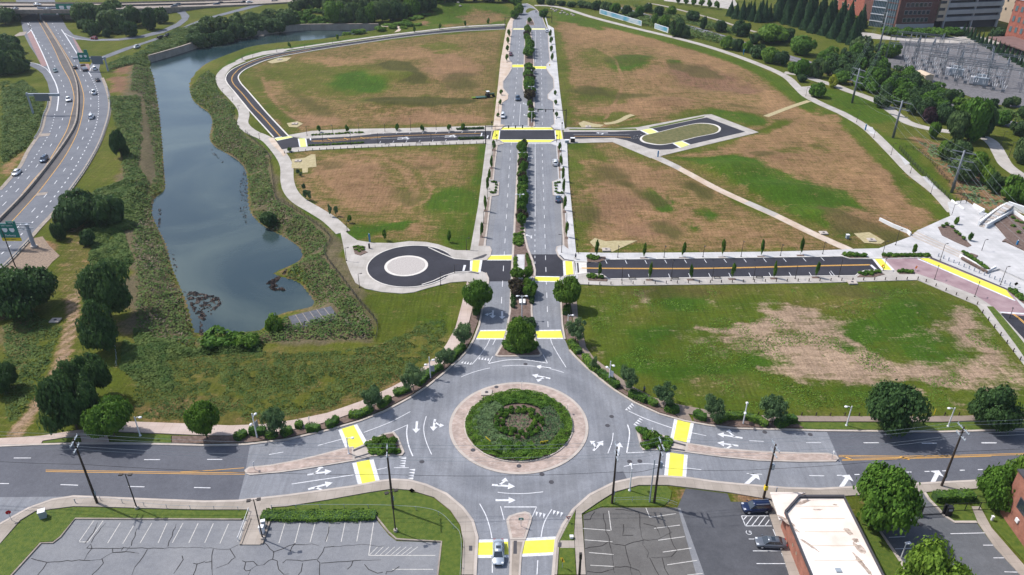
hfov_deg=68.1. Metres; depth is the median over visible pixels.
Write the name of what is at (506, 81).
parking lane
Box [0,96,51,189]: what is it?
kerb
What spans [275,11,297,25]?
tree
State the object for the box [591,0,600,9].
tree
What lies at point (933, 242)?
stairs
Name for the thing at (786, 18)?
conifer tree
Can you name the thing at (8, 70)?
tree
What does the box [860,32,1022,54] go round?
road
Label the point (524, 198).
tree
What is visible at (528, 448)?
utility wire
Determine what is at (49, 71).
lane marking
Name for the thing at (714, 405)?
tree
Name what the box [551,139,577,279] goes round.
sidewalk
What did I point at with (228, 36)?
tree
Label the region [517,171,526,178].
tree
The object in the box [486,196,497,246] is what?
parking lane
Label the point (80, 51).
highway shoulder
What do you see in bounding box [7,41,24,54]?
tree
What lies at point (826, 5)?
conifer tree
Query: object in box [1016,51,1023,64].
conifer tree
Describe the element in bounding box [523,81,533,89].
tree
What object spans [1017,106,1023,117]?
tree
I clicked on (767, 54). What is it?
tree
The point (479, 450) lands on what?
kerb
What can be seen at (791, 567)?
sidewalk
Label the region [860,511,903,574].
verge
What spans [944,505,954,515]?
gate box
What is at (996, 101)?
tree
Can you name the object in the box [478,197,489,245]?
paving
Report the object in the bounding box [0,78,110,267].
kerb
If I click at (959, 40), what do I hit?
substation frame
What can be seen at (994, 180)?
tree
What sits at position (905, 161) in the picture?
path
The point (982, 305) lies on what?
sidewalk
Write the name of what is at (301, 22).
shrub
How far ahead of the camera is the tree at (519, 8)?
497.04 m
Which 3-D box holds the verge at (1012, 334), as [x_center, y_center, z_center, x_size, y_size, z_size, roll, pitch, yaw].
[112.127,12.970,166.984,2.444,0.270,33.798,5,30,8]
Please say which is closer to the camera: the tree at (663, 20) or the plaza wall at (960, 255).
the plaza wall at (960, 255)
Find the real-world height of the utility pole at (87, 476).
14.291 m
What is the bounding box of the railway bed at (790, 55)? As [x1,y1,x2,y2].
[620,10,1010,127]
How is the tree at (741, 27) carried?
on the ground at (820, 168)
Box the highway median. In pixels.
[0,20,83,222]
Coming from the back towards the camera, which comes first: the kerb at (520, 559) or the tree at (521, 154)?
the tree at (521, 154)
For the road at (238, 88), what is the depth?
367.37 m
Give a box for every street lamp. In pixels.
[118,473,138,509]
[134,416,141,436]
[246,497,264,539]
[249,413,258,437]
[346,437,353,453]
[384,489,397,532]
[424,357,434,377]
[606,361,614,377]
[628,463,632,490]
[743,402,748,423]
[844,406,851,425]
[900,541,911,557]
[947,407,954,426]
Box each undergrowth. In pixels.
[0,24,262,391]
[123,64,374,346]
[621,4,1023,120]
[919,142,1014,209]
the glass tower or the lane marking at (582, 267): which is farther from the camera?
the glass tower
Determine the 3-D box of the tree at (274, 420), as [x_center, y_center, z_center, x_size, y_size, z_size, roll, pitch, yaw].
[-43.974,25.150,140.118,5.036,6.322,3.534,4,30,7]
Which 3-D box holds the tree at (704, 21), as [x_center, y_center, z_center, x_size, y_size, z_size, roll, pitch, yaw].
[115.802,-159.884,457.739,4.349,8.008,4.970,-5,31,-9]
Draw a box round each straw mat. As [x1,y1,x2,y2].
[268,57,290,62]
[287,121,302,126]
[292,154,316,172]
[579,121,602,126]
[590,238,636,251]
[854,232,883,243]
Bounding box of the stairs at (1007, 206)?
[979,202,1013,227]
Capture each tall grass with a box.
[2,309,62,421]
[133,314,447,421]
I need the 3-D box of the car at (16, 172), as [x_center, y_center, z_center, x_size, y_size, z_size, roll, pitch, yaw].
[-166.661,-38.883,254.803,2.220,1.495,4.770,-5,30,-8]
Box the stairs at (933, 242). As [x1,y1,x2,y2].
[911,229,964,257]
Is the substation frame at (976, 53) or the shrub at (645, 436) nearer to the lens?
the shrub at (645, 436)
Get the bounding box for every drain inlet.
[49,318,61,322]
[481,389,491,395]
[602,248,610,251]
[819,231,827,234]
[847,280,857,284]
[866,238,876,241]
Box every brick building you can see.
[770,487,883,574]
[837,0,864,15]
[1000,469,1023,545]
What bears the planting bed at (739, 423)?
on the ground at (820, 168)
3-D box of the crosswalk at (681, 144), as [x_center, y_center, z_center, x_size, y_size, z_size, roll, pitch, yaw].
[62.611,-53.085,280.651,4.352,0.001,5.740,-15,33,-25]
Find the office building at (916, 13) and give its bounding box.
[863,0,939,28]
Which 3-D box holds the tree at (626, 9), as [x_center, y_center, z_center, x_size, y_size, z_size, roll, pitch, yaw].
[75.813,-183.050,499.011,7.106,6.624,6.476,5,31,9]
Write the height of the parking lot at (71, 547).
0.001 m
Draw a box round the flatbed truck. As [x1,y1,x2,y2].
[80,64,87,70]
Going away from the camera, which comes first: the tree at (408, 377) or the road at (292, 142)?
the tree at (408, 377)
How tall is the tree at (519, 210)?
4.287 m
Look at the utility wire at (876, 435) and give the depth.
123.81 m
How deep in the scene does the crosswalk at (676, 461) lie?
134.89 m
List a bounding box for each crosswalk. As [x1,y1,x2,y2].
[299,139,305,146]
[339,424,365,447]
[342,425,362,446]
[352,460,378,483]
[356,460,374,482]
[470,260,481,271]
[472,260,479,271]
[476,330,505,338]
[477,331,504,337]
[478,539,508,557]
[478,542,508,554]
[487,255,511,259]
[492,130,498,138]
[499,139,554,142]
[501,128,552,129]
[501,140,552,141]
[503,127,550,127]
[513,28,544,29]
[522,536,555,556]
[522,539,554,553]
[534,66,545,68]
[535,276,559,281]
[535,277,559,280]
[536,330,562,338]
[536,331,562,337]
[555,130,561,138]
[563,261,575,274]
[565,261,572,274]
[642,129,655,133]
[664,452,687,476]
[668,453,683,475]
[671,419,693,442]
[674,420,689,441]
[675,141,687,146]
[873,259,893,269]
[875,259,891,269]
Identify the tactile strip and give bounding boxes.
[513,541,516,553]
[930,257,1007,289]
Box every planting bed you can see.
[172,308,480,443]
[353,245,366,255]
[374,433,401,454]
[497,277,539,354]
[513,151,533,275]
[525,34,532,126]
[562,303,677,417]
[587,256,605,262]
[588,277,607,280]
[640,434,667,447]
[693,417,803,427]
[841,254,868,257]
[858,272,883,276]
[882,254,931,257]
[938,225,971,246]
[961,253,990,272]
[990,214,1023,250]
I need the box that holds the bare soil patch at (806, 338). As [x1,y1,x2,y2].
[589,286,1016,408]
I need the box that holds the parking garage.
[933,0,1004,27]
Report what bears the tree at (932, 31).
on the ground at (820, 168)
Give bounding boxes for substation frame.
[885,42,920,65]
[889,35,921,58]
[895,31,927,52]
[900,42,936,66]
[907,32,941,51]
[912,48,948,73]
[926,54,964,74]
[927,42,964,62]
[940,37,975,60]
[940,45,978,69]
[940,59,981,82]
[954,42,992,63]
[955,56,995,82]
[955,62,997,89]
[957,50,994,63]
[970,61,1012,87]
[985,65,1023,92]
[986,53,1023,78]
[1000,58,1010,87]
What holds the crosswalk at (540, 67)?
on the road at (464, 483)
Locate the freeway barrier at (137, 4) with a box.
[3,1,245,6]
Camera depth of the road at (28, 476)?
133.42 m
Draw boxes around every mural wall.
[599,9,641,25]
[654,23,668,32]
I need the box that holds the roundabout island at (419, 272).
[384,256,427,276]
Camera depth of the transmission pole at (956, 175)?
237.11 m
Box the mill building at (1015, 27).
[1005,0,1023,38]
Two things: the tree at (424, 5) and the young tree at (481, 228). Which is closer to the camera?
the young tree at (481, 228)
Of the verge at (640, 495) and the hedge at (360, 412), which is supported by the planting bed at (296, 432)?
the hedge at (360, 412)
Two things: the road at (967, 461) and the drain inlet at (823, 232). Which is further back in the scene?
the drain inlet at (823, 232)
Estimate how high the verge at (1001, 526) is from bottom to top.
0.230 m
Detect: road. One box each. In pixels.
[0,3,851,574]
[0,444,249,499]
[226,26,504,135]
[274,136,298,148]
[306,131,493,145]
[368,246,450,286]
[416,248,469,282]
[481,260,510,280]
[499,130,554,138]
[531,254,563,275]
[564,117,744,149]
[575,262,586,272]
[587,257,879,277]
[615,471,626,480]
[827,430,1023,485]
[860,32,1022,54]
[885,258,1023,315]
[1001,314,1023,337]
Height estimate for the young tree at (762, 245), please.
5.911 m
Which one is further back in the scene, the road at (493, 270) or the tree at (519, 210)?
the tree at (519, 210)
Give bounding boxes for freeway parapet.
[0,0,228,3]
[14,2,292,11]
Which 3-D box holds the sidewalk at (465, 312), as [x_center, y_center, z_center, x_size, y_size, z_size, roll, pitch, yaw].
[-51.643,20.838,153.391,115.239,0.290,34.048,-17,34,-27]
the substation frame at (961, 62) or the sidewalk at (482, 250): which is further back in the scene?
the substation frame at (961, 62)
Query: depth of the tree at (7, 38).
400.84 m
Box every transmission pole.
[851,67,865,102]
[877,12,892,51]
[882,0,888,26]
[890,100,910,137]
[947,149,975,192]
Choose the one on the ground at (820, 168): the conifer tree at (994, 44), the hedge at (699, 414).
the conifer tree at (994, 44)
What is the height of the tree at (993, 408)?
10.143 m
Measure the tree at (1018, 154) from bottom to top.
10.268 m
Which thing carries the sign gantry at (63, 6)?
on the ground at (820, 168)
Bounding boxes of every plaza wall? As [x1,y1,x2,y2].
[879,215,911,235]
[959,254,996,270]
[973,203,992,215]
[977,200,1007,225]
[985,207,1023,227]
[1008,201,1023,213]
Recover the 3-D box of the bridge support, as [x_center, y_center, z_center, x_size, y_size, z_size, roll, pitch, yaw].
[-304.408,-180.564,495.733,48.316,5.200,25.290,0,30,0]
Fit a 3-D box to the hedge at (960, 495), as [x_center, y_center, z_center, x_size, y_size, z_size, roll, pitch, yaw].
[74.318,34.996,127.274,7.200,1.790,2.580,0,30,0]
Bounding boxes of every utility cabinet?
[37,508,46,519]
[258,524,264,533]
[260,519,265,527]
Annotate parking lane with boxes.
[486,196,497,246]
[494,145,502,181]
[503,71,510,92]
[547,71,553,92]
[550,146,557,180]
[554,196,562,244]
[664,0,736,8]
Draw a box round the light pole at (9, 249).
[1,229,15,266]
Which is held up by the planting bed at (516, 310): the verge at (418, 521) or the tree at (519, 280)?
the tree at (519, 280)
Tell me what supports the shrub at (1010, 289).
on the planting bed
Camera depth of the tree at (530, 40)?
412.15 m
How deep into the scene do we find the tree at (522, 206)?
223.35 m
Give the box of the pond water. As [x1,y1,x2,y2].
[150,30,372,332]
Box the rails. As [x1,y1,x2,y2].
[621,8,1011,125]
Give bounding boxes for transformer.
[945,65,963,76]
[969,73,989,85]
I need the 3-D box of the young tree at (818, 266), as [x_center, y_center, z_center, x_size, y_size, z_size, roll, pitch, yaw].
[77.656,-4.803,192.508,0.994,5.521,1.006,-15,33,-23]
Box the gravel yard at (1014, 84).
[887,36,1023,107]
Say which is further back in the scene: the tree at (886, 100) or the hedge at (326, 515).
the tree at (886, 100)
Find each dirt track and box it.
[604,114,634,124]
[764,100,810,116]
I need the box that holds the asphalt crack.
[31,509,676,574]
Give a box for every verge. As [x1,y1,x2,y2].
[0,507,247,574]
[43,436,80,442]
[110,432,170,442]
[273,489,461,574]
[558,512,575,574]
[569,128,636,129]
[584,486,671,513]
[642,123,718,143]
[649,116,703,127]
[797,419,1023,430]
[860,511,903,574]
[927,492,976,520]
[970,489,1023,559]
[987,306,1023,355]
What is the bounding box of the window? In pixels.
[1016,497,1023,516]
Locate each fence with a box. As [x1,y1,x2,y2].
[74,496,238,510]
[245,130,377,337]
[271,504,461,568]
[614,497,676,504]
[899,146,969,201]
[900,147,950,199]
[953,502,986,510]
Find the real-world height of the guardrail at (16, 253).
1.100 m
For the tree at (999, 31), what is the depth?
435.91 m
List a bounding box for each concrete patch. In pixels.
[14,32,25,35]
[35,192,47,195]
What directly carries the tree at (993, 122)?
on the ground at (820, 168)
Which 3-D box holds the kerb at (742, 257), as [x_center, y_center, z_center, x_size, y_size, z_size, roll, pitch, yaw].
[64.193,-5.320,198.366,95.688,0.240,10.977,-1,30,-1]
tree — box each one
[0,5,15,23]
[0,33,19,43]
[0,38,10,50]
[0,50,6,74]
[0,263,60,318]
[0,361,19,393]
[2,49,28,73]
[5,58,18,74]
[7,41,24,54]
[12,14,20,21]
[23,59,30,69]
[32,364,99,434]
[49,222,65,239]
[51,208,81,230]
[53,187,94,223]
[53,356,95,391]
[69,2,94,21]
[69,349,112,397]
[72,298,118,351]
[74,257,132,317]
[76,19,85,29]
[78,228,95,245]
[79,394,133,437]
[80,194,124,225]
[81,4,98,20]
[82,19,100,35]
[94,2,116,12]
[95,9,125,31]
[100,0,123,7]
[102,27,110,36]
[108,128,126,157]
[112,25,121,34]
[119,20,137,36]
[120,145,129,154]
[122,4,140,23]
[140,6,155,29]
[154,6,168,22]
[183,399,219,438]
[185,32,205,46]
[197,33,210,47]
[206,30,223,45]
[220,29,234,43]
[223,22,242,38]
[241,22,256,37]
[249,20,265,30]
[258,16,272,27]
[259,211,276,226]
[259,407,286,432]
[264,18,285,32]
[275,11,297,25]
[323,0,343,22]
[327,204,331,216]
[333,205,337,214]
[337,5,352,23]
[345,1,359,21]
[355,7,370,22]
[359,384,382,408]
[364,1,376,22]
[373,0,389,21]
[382,228,385,238]
[388,0,399,20]
[398,2,408,18]
[399,361,426,390]
[403,0,420,15]
[418,0,428,12]
[427,0,436,9]
[434,347,454,367]
[447,230,450,240]
[452,322,471,343]
[461,278,492,309]
[480,222,483,235]
[483,195,486,210]
[486,177,488,190]
[490,155,492,167]
[505,315,535,351]
[508,278,518,288]
[510,10,518,18]
[510,267,523,277]
[510,282,522,296]
[511,0,521,5]
[514,3,523,13]
[515,208,528,217]
[516,141,526,149]
[516,279,525,292]
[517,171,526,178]
[517,181,527,188]
[517,184,525,192]
[517,191,528,197]
[517,194,527,204]
[517,202,526,211]
[517,212,526,225]
[518,156,528,165]
[518,164,524,170]
[518,175,528,184]
[519,151,527,160]
[519,267,532,278]
[520,161,527,170]
[522,277,532,285]
[522,284,536,296]
[523,47,532,56]
[523,69,532,76]
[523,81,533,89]
[524,73,535,79]
[524,90,535,99]
[525,38,534,43]
[527,112,535,118]
[528,280,537,290]
[536,0,544,3]
[539,8,547,16]
[546,0,555,4]
[552,275,581,303]
[556,0,565,5]
[559,155,562,164]
[562,166,564,179]
[562,177,564,191]
[563,195,566,209]
[564,316,586,340]
[565,221,568,236]
[566,1,576,6]
[577,0,586,6]
[584,1,591,8]
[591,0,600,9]
[591,355,596,366]
[595,240,598,255]
[598,262,601,273]
[600,1,611,10]
[609,2,620,12]
[620,364,638,390]
[622,5,631,13]
[628,12,638,17]
[635,6,644,15]
[643,3,651,11]
[643,243,646,255]
[648,262,652,277]
[651,13,658,22]
[652,380,676,404]
[654,6,664,15]
[657,15,669,26]
[666,5,676,13]
[670,17,685,36]
[680,24,690,37]
[682,241,686,254]
[686,10,699,20]
[689,264,693,276]
[700,16,707,28]
[704,393,725,420]
[714,0,719,7]
[714,20,726,31]
[720,35,732,48]
[722,239,725,254]
[725,0,733,16]
[731,2,739,18]
[731,19,751,35]
[731,38,743,50]
[731,263,735,276]
[737,0,745,19]
[741,40,752,51]
[745,2,750,19]
[746,0,755,21]
[749,33,760,43]
[749,44,765,58]
[753,2,762,22]
[758,23,789,42]
[759,394,789,423]
[761,46,778,62]
[761,239,764,253]
[762,0,768,22]
[768,3,773,21]
[773,0,782,21]
[773,51,789,64]
[773,260,777,276]
[775,24,795,41]
[779,1,791,24]
[783,0,792,14]
[786,0,794,13]
[788,5,800,27]
[788,61,795,72]
[790,35,817,54]
[792,0,804,16]
[793,58,810,75]
[794,0,803,21]
[797,74,807,81]
[798,4,810,30]
[799,237,804,253]
[804,0,813,19]
[805,0,814,11]
[806,10,818,33]
[806,66,812,76]
[808,82,826,96]
[810,57,828,77]
[814,0,818,11]
[815,262,820,274]
[816,13,829,35]
[817,3,822,27]
[821,0,825,14]
[822,3,832,23]
[824,0,828,12]
[825,15,838,38]
[828,8,832,27]
[828,74,838,87]
[830,8,841,32]
[831,0,834,21]
[833,0,838,17]
[835,17,848,42]
[837,0,846,16]
[840,12,851,31]
[841,4,843,23]
[844,7,852,25]
[845,22,857,44]
[847,0,855,22]
[849,16,858,36]
[849,35,874,50]
[853,10,863,31]
[853,460,925,534]
[858,12,861,35]
[862,4,867,28]
[862,379,933,437]
[873,95,892,107]
[874,42,884,52]
[880,26,893,34]
[880,42,902,57]
[888,27,898,34]
[895,533,976,574]
[897,28,910,36]
[910,28,919,35]
[912,244,917,252]
[916,28,930,36]
[920,79,931,87]
[922,106,937,122]
[929,121,941,137]
[930,27,942,35]
[935,29,951,36]
[936,102,955,122]
[937,140,954,159]
[943,26,956,34]
[944,88,956,104]
[944,139,973,162]
[946,108,972,140]
[950,27,964,35]
[950,155,979,180]
[952,96,965,109]
[954,216,959,223]
[961,96,994,141]
[963,24,969,36]
[967,27,972,38]
[967,382,1023,434]
[968,232,974,239]
[969,151,990,173]
[970,29,976,39]
[975,30,980,42]
[975,462,1015,512]
[979,32,984,44]
[979,164,996,183]
[982,34,988,46]
[982,106,998,136]
[986,171,1006,193]
[987,36,992,48]
[988,27,1005,36]
[990,38,996,50]
[990,98,999,107]
[994,41,1000,52]
[997,110,1012,125]
[998,42,1005,54]
[1000,173,1023,201]
[1002,44,1009,57]
[1002,97,1013,106]
[1005,454,1023,485]
[1007,46,1014,59]
[1010,120,1023,135]
[1011,49,1018,62]
[1011,95,1021,105]
[1013,137,1023,163]
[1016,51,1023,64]
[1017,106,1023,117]
[1018,182,1023,203]
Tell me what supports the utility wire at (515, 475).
attached to the utility pole at (613, 485)
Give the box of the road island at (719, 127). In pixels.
[640,123,720,144]
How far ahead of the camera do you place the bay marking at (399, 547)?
120.31 m
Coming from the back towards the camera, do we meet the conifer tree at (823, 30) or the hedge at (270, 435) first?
the conifer tree at (823, 30)
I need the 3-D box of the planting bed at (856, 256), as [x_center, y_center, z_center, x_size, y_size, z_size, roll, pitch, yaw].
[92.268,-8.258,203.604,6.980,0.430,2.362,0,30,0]
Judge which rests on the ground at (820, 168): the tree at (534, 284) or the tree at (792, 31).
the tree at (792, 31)
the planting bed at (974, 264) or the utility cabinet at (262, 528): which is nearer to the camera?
the utility cabinet at (262, 528)
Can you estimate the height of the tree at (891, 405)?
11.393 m
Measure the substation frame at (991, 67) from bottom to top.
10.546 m
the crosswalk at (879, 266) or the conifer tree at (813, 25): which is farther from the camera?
the conifer tree at (813, 25)
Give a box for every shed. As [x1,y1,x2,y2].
[917,70,934,81]
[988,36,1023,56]
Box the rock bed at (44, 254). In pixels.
[6,236,59,269]
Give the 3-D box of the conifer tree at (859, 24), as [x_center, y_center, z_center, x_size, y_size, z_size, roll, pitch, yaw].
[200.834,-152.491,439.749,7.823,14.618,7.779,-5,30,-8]
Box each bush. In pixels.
[200,325,233,348]
[221,331,237,346]
[236,332,259,348]
[264,312,283,332]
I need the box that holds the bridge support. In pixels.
[20,14,71,18]
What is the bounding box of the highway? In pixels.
[0,0,261,263]
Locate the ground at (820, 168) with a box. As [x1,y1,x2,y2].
[0,0,1023,574]
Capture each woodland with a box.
[188,0,444,33]
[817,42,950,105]
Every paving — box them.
[247,448,351,472]
[387,257,424,274]
[452,384,585,471]
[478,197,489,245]
[490,145,496,178]
[509,513,528,537]
[511,542,521,574]
[557,146,560,178]
[562,198,567,247]
[688,444,836,459]
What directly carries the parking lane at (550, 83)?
on the road at (464, 483)
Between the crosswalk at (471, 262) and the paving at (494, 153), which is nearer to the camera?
the crosswalk at (471, 262)
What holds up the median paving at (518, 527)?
on the road at (464, 483)
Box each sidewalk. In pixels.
[0,282,472,444]
[0,480,475,574]
[283,139,489,152]
[289,126,493,138]
[340,230,486,293]
[470,139,501,259]
[493,18,513,129]
[545,17,564,129]
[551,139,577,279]
[554,477,977,574]
[560,540,574,547]
[564,114,757,157]
[571,301,985,421]
[576,200,1023,307]
[578,270,1023,364]
[769,500,799,574]
[972,506,1023,574]
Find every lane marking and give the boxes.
[0,35,1023,573]
[1,22,98,253]
[12,20,83,220]
[46,49,1023,473]
[920,258,1012,298]
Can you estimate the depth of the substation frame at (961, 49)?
373.36 m
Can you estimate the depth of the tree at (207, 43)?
428.53 m
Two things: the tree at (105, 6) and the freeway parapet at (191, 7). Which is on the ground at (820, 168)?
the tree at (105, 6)
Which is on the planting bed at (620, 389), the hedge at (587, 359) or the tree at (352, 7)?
the hedge at (587, 359)
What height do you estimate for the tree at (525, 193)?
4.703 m
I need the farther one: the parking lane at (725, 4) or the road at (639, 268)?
the parking lane at (725, 4)
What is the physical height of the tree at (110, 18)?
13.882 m
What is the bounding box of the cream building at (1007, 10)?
[999,0,1015,22]
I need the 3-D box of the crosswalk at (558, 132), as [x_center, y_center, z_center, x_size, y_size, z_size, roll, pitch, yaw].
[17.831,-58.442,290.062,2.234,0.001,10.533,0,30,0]
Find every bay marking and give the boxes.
[79,508,702,574]
[741,516,1007,571]
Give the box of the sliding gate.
[920,504,948,514]
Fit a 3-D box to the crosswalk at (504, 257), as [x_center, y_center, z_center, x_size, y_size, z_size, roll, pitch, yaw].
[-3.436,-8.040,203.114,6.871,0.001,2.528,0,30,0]
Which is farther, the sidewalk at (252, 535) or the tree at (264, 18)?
the tree at (264, 18)
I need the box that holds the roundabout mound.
[466,394,571,460]
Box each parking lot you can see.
[14,519,440,574]
[583,508,695,574]
[678,488,788,574]
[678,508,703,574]
[882,493,1018,574]
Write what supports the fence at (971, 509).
on the ground at (820, 168)
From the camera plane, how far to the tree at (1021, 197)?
231.26 m
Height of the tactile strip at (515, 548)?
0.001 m
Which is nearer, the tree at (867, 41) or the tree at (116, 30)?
the tree at (867, 41)
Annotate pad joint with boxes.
[296,308,332,324]
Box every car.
[11,169,21,175]
[39,154,48,162]
[88,113,94,118]
[491,539,505,565]
[552,159,557,165]
[555,195,561,201]
[741,499,772,514]
[754,534,787,549]
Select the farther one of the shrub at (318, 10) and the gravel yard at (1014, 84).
the shrub at (318, 10)
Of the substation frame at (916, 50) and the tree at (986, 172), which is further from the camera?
the substation frame at (916, 50)
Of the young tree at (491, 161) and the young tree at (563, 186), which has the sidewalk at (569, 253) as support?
the young tree at (563, 186)
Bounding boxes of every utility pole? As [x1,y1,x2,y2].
[70,433,98,503]
[386,445,393,505]
[578,552,581,574]
[611,442,619,503]
[649,436,664,502]
[762,440,779,498]
[940,422,969,485]
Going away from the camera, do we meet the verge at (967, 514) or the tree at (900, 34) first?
the verge at (967, 514)
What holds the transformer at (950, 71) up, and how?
on the gravel yard at (1014, 84)
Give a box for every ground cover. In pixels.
[465,388,572,460]
[472,398,514,452]
[491,438,538,456]
[492,390,553,408]
[507,413,529,428]
[513,404,563,452]
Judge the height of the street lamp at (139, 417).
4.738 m
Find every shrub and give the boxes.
[296,20,305,23]
[301,14,310,21]
[312,17,320,23]
[314,8,322,12]
[342,32,350,35]
[351,29,360,33]
[364,440,372,446]
[368,448,377,454]
[371,436,380,443]
[375,26,386,30]
[377,449,384,455]
[378,442,387,448]
[388,24,396,28]
[388,445,395,453]
[390,436,397,442]
[393,21,404,25]
[404,22,413,26]
[413,15,423,18]
[503,343,511,349]
[507,345,514,352]
[521,432,528,438]
[640,427,648,434]
[640,441,647,446]
[642,433,649,439]
[647,440,654,447]
[648,434,657,441]
[654,438,659,445]
[655,433,662,440]
[660,444,670,450]
[1008,287,1017,292]
[1015,292,1023,296]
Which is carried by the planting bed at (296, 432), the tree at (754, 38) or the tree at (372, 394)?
the tree at (372, 394)
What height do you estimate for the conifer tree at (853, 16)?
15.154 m
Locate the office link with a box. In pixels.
[882,0,898,26]
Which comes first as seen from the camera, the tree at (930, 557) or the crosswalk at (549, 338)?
the tree at (930, 557)
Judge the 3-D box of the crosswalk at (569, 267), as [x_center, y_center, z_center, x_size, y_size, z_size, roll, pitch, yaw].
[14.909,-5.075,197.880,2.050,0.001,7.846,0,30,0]
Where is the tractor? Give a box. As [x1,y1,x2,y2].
[485,91,494,97]
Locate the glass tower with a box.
[868,0,887,27]
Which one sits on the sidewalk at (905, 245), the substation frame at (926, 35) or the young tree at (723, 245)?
the young tree at (723, 245)
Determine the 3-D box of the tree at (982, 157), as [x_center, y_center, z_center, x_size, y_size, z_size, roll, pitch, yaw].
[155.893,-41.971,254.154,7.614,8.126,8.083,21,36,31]
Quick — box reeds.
[155,87,291,334]
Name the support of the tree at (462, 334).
on the planting bed at (296, 432)
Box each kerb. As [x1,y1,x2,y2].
[0,3,1023,574]
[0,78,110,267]
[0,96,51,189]
[11,515,441,574]
[225,26,501,136]
[244,446,354,474]
[354,444,370,460]
[366,245,470,287]
[367,431,404,456]
[464,390,573,462]
[495,276,541,356]
[506,511,531,539]
[509,540,524,574]
[511,145,535,275]
[522,32,534,126]
[576,256,929,278]
[636,430,671,450]
[671,439,685,451]
[685,443,838,461]
[879,492,976,568]
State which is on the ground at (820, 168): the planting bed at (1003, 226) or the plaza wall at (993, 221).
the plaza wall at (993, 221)
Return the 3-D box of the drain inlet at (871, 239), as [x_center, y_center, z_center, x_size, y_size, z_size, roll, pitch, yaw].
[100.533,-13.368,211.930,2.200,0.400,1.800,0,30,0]
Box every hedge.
[233,428,247,441]
[248,424,266,436]
[260,507,376,522]
[264,432,278,439]
[279,425,292,437]
[294,419,303,429]
[305,422,320,432]
[325,414,339,428]
[348,405,373,418]
[376,395,391,408]
[392,386,410,396]
[416,363,443,386]
[448,343,465,363]
[472,307,480,315]
[562,304,570,315]
[567,338,582,354]
[581,353,600,372]
[597,368,620,388]
[628,388,647,402]
[646,395,658,406]
[664,403,679,414]
[692,408,706,421]
[713,410,768,427]
[773,413,797,428]
[931,487,977,503]
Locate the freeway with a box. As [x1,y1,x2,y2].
[0,0,292,13]
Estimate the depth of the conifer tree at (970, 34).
435.89 m
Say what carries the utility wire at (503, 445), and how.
attached to the utility pole at (613, 485)
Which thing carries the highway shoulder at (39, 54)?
on the highway
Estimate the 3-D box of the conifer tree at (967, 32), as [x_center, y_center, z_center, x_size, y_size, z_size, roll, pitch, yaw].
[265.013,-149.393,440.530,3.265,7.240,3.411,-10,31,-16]
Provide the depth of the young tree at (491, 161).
258.47 m
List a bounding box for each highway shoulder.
[27,31,46,65]
[73,38,89,70]
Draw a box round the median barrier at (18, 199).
[0,18,78,220]
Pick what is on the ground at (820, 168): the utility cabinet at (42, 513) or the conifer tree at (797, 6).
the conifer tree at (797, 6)
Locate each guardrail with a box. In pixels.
[1,239,28,267]
[34,101,47,138]
[70,88,109,189]
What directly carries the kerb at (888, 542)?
on the parking lot at (976, 550)
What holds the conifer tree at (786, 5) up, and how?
on the ground at (820, 168)
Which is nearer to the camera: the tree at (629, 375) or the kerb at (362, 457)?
the kerb at (362, 457)
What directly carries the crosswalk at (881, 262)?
on the crosswalk at (879, 266)
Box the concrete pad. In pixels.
[288,306,337,328]
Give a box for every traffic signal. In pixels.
[485,125,522,143]
[537,109,566,126]
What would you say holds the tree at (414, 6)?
on the ground at (820, 168)
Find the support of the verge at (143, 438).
on the ground at (820, 168)
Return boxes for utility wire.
[78,437,386,447]
[78,446,299,455]
[78,449,386,459]
[84,464,387,474]
[86,434,313,443]
[387,445,608,448]
[389,457,608,460]
[390,472,604,475]
[392,454,603,457]
[400,442,601,445]
[663,467,761,470]
[666,437,764,440]
[670,449,767,452]
[775,452,948,468]
[778,422,955,438]
[780,433,966,450]
[785,437,956,453]
[789,425,959,441]
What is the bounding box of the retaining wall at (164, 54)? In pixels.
[147,23,378,61]
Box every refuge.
[355,445,369,458]
[517,254,524,268]
[673,440,684,449]
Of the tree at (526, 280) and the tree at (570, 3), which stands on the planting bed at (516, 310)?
the tree at (526, 280)
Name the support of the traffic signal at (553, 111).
on the ground at (820, 168)
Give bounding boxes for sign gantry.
[0,221,37,248]
[26,93,59,113]
[37,4,72,19]
[72,50,108,70]
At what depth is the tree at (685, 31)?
436.17 m
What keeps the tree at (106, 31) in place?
on the ground at (820, 168)
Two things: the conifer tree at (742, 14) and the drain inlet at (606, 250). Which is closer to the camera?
the drain inlet at (606, 250)
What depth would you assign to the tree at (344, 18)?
469.93 m
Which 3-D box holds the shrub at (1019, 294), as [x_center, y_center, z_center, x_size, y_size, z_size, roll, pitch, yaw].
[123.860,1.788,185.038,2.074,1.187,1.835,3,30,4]
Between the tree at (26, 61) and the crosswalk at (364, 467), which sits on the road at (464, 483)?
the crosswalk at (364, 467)
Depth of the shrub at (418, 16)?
487.07 m
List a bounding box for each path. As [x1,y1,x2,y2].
[215,61,349,233]
[288,24,505,49]
[535,5,950,211]
[652,3,755,31]
[652,158,852,248]
[653,156,680,169]
[745,201,777,215]
[784,71,1023,177]
[799,86,810,95]
[867,126,876,134]
[898,153,909,164]
[922,176,936,188]
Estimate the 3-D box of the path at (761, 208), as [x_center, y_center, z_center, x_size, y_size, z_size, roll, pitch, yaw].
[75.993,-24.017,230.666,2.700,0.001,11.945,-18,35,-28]
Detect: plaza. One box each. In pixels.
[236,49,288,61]
[269,137,285,155]
[917,200,1023,280]

